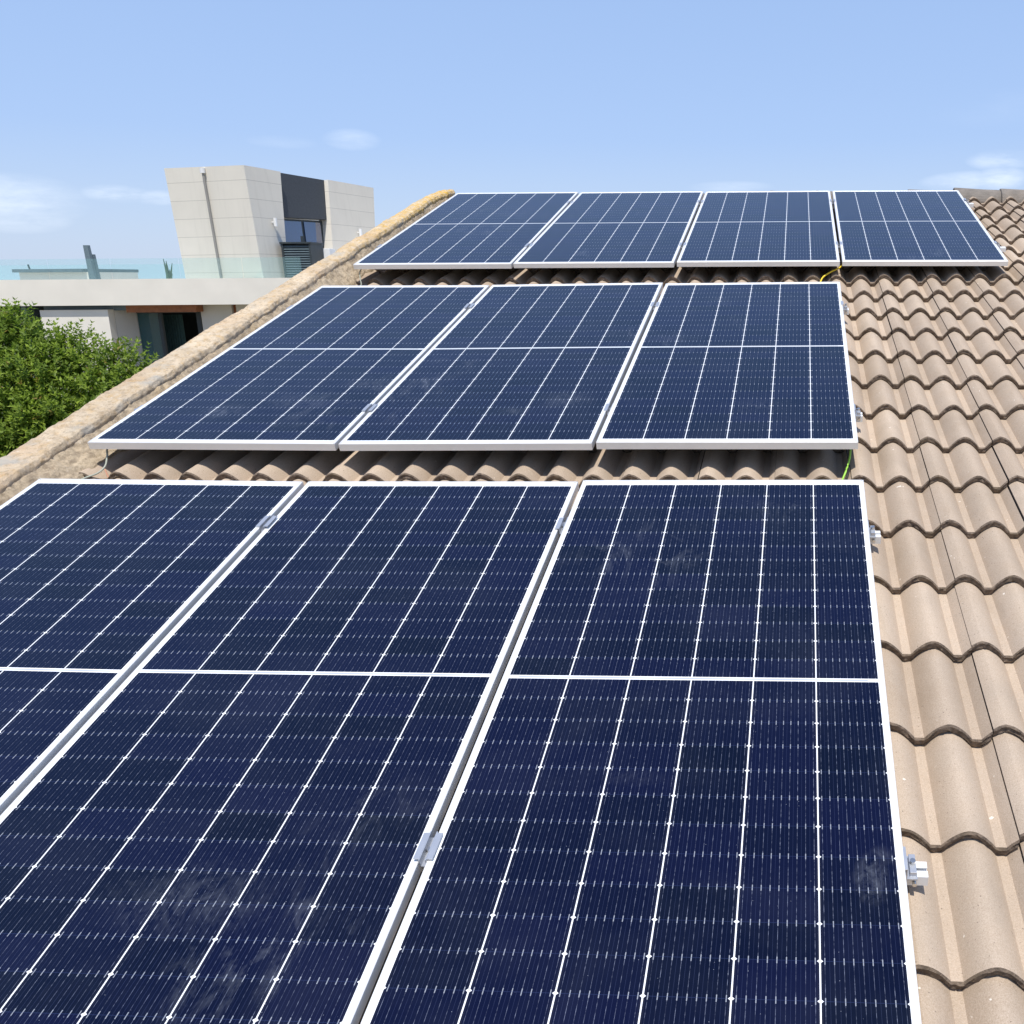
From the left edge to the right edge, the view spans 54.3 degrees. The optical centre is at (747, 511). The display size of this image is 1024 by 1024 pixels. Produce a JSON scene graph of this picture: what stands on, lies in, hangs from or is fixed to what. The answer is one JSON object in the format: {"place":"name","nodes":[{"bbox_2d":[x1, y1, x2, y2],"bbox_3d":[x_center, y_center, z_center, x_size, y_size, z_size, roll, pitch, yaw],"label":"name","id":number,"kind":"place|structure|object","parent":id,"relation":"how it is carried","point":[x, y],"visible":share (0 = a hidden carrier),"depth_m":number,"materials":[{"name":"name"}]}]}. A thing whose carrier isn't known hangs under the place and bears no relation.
{"place":"outdoors","nodes":[
{"label":"outdoors","id":0,"kind":"place"},
{"bbox_2d":[0,165,374,388],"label":"modern house","id":1,"kind":"structure","parent":0,"point":[235,225],"depth_m":19.85,"materials":[{"name":"white paint"}]},
{"bbox_2d":[12,264,138,279],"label":"garden shed","id":2,"kind":"structure","parent":1,"relation":"on","point":[42,274],"depth_m":23.76,"materials":[{"name":"metal"}]},
{"bbox_2d":[83,245,100,278],"bbox_3d":[-15.775,-5.808,22.958,0.193,1.190,0.230,0,14,3],"label":"folded screen","id":3,"kind":"object","parent":1,"relation":"on","point":[92,266],"visible":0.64,"depth_m":22.85,"materials":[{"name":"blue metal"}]},
{"bbox_2d":[163,259,172,278],"bbox_3d":[-13.014,-5.288,21.331,0.254,0.741,0.260,0,14,3],"label":"terrace plant","id":4,"kind":"object","parent":1,"relation":"on","point":[169,274],"visible":0.45,"depth_m":21.30,"materials":[{"name":"green plant"}]},
{"bbox_2d":[279,236,323,277],"bbox_3d":[-9.563,-5.330,20.503,0.663,1.166,0.640,0,14,0],"label":"louvred cabinet","id":5,"kind":"object","parent":1,"relation":"on","point":[298,257],"visible":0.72,"depth_m":20.23,"materials":[{"name":"metal"}]},
{"bbox_2d":[284,219,323,247],"bbox_3d":[-10.043,-6.252,21.387,0.118,0.624,1.701,2,14,9],"label":"window","id":6,"kind":"structure","parent":1,"relation":"in","point":[312,231],"depth_m":21.45,"materials":[{"name":"glass"}]},
{"bbox_2d":[323,248,334,257],"bbox_3d":[-9.296,-5.318,20.967,0.368,0.919,0.306,0,14,0],"label":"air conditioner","id":7,"kind":"object","parent":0,"point":[327,252],"visible":0.09,"depth_m":20.74,"materials":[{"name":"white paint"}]},
{"bbox_2d":[0,0,1023,279],"label":"sky","id":8,"kind":"structure","parent":0,"point":[408,101],"materials":[{"name":"blue"}]},
{"label":"ground","id":9,"kind":"structure","parent":0,"visible":0},
{"bbox_2d":[0,297,158,456],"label":"leafy tree","id":10,"kind":"object","parent":9,"relation":"on","point":[40,402],"visible":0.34,"depth_m":10.55,"materials":[{"name":"green plant"}]},
{"bbox_2d":[0,188,1023,1023],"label":"house","id":11,"kind":"structure","parent":9,"relation":"on","point":[936,372],"depth_m":3.81,"materials":[{"name":"tile"}]},
{"bbox_2d":[82,449,107,478],"bbox_3d":[-2.652,-0.218,3.931,0.063,0.174,0.356,3,14,14],"label":"grey cable","id":12,"kind":"object","parent":11,"relation":"on","point":[103,468],"visible":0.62,"depth_m":3.89,"materials":[{"name":"grey plastic"}]},
{"bbox_2d":[134,403,862,421],"bbox_3d":[-1.108,-0.383,4.143,3.191,0.170,0.109,0,30,3],"label":"mounting rail","id":13,"kind":"object","parent":11,"relation":"attached to","point":[368,408],"visible":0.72,"depth_m":4.05,"materials":[{"name":"metal"}]},
{"bbox_2d":[87,285,489,450],"bbox_3d":[-2.119,-0.807,4.796,1.029,0.033,2.182,1,30,3],"label":"solar panel","id":14,"kind":"object","parent":13,"relation":"attached to","point":[321,368],"visible":0.98,"depth_m":4.48,"materials":[{"name":"glass"}]},
{"bbox_2d":[338,282,662,450],"bbox_3d":[-1.075,-0.802,4.740,1.029,0.031,2.182,0,30,3],"label":"solar panel","id":15,"kind":"object","parent":13,"relation":"attached to","point":[524,367],"visible":1,"depth_m":4.42,"materials":[{"name":"glass"}]},
{"bbox_2d":[596,282,857,448],"bbox_3d":[-0.029,-0.799,4.676,1.029,0.033,2.182,0,30,3],"label":"solar panel","id":16,"kind":"object","parent":13,"relation":"attached to","point":[761,365],"visible":1,"depth_m":4.35,"materials":[{"name":"glass"}]},
{"bbox_2d":[842,449,851,479],"bbox_3d":[0.390,-0.185,3.766,0.031,0.252,0.560,2,14,11],"label":"earth cable","id":17,"kind":"object","parent":16,"relation":"hanging from","point":[843,477],"visible":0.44,"depth_m":3.75,"materials":[{"name":"green plastic"}]},
{"bbox_2d":[286,301,848,315],"bbox_3d":[-1.036,-1.089,5.367,3.191,0.170,0.109,0,30,3],"label":"mounting rail","id":18,"kind":"object","parent":11,"relation":"attached to","point":[468,306],"visible":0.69,"depth_m":5.28,"materials":[{"name":"metal"}]},
{"bbox_2d":[256,515,880,543],"bbox_3d":[-1.147,0.101,3.348,3.201,0.170,0.109,0,31,3],"label":"mounting rail","id":19,"kind":"object","parent":11,"relation":"attached to","point":[267,521],"visible":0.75,"depth_m":3.26,"materials":[{"name":"metal"}]},
{"bbox_2d":[0,481,578,1023],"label":"solar panel","id":20,"kind":"object","parent":19,"relation":"attached to","point":[230,803],"visible":1,"depth_m":2.31,"materials":[{"name":"glass"}]},
{"bbox_2d":[360,480,921,1023],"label":"solar panel","id":21,"kind":"object","parent":19,"relation":"attached to","point":[674,800],"visible":1,"depth_m":2.20,"materials":[{"name":"glass"}]},
{"bbox_2d":[413,831,927,886],"bbox_3d":[-1.213,0.795,2.174,3.207,0.170,0.109,0,31,3],"label":"mounting rail","id":22,"kind":"object","parent":11,"relation":"attached to","point":[915,871],"visible":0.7,"depth_m":2.06,"materials":[{"name":"metal"}]},
{"bbox_2d":[0,479,303,814],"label":"solar panel","id":23,"kind":"object","parent":22,"relation":"attached to","point":[106,585],"visible":0.99,"depth_m":3.03,"materials":[{"name":"glass"}]},
{"bbox_2d":[375,241,1005,252],"bbox_3d":[-0.419,-1.739,6.466,4.272,0.170,0.109,0,30,3],"label":"mounting rail","id":24,"kind":"object","parent":11,"relation":"attached to","point":[681,244],"visible":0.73,"depth_m":6.37,"materials":[{"name":"metal"}]},
{"bbox_2d":[353,192,578,268],"bbox_3d":[-1.979,-2.119,7.048,1.029,0.031,2.182,0,30,3],"label":"solar panel","id":25,"kind":"object","parent":24,"relation":"attached to","point":[479,231],"visible":0.98,"depth_m":6.79,"materials":[{"name":"glass"}]},
{"bbox_2d":[513,191,703,267],"bbox_3d":[-0.934,-2.111,6.999,1.029,0.033,2.182,0,30,3],"label":"solar panel","id":26,"kind":"object","parent":24,"relation":"attached to","point":[617,229],"visible":1,"depth_m":6.74,"materials":[{"name":"glass"}]},
{"bbox_2d":[677,191,839,266],"bbox_3d":[0.114,-2.103,6.949,1.029,0.034,2.182,1,30,3],"label":"solar panel","id":27,"kind":"object","parent":24,"relation":"attached to","point":[756,228],"visible":1,"depth_m":6.69,"materials":[{"name":"glass"}]},
{"bbox_2d":[832,190,1007,265],"bbox_3d":[1.160,-2.092,6.900,1.029,0.033,2.182,1,30,3],"label":"solar panel","id":28,"kind":"object","parent":24,"relation":"attached to","point":[916,228],"visible":1,"depth_m":6.63,"materials":[{"name":"glass"}]},
{"bbox_2d":[440,198,973,209],"bbox_3d":[-0.358,-2.406,7.626,4.272,0.170,0.109,0,30,3],"label":"mounting rail","id":29,"kind":"object","parent":11,"relation":"attached to","point":[967,201],"visible":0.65,"depth_m":7.53,"materials":[{"name":"metal"}]},
{"bbox_2d":[820,265,841,281],"bbox_3d":[0.558,-1.536,6.088,0.068,0.210,0.405,8,16,32],"label":"earth cable","id":30,"kind":"object","parent":11,"relation":"attached to","point":[830,272],"visible":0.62,"depth_m":6.04,"materials":[{"name":"yellow plastic"}]},
{"bbox_2d":[846,449,849,479],"bbox_3d":[0.392,-0.184,3.779,0.026,0.172,0.349,1,14,5],"label":"black cable","id":31,"kind":"object","parent":11,"relation":"on","point":[849,464],"visible":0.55,"depth_m":3.77,"materials":[{"name":"plastic"}]}
]}

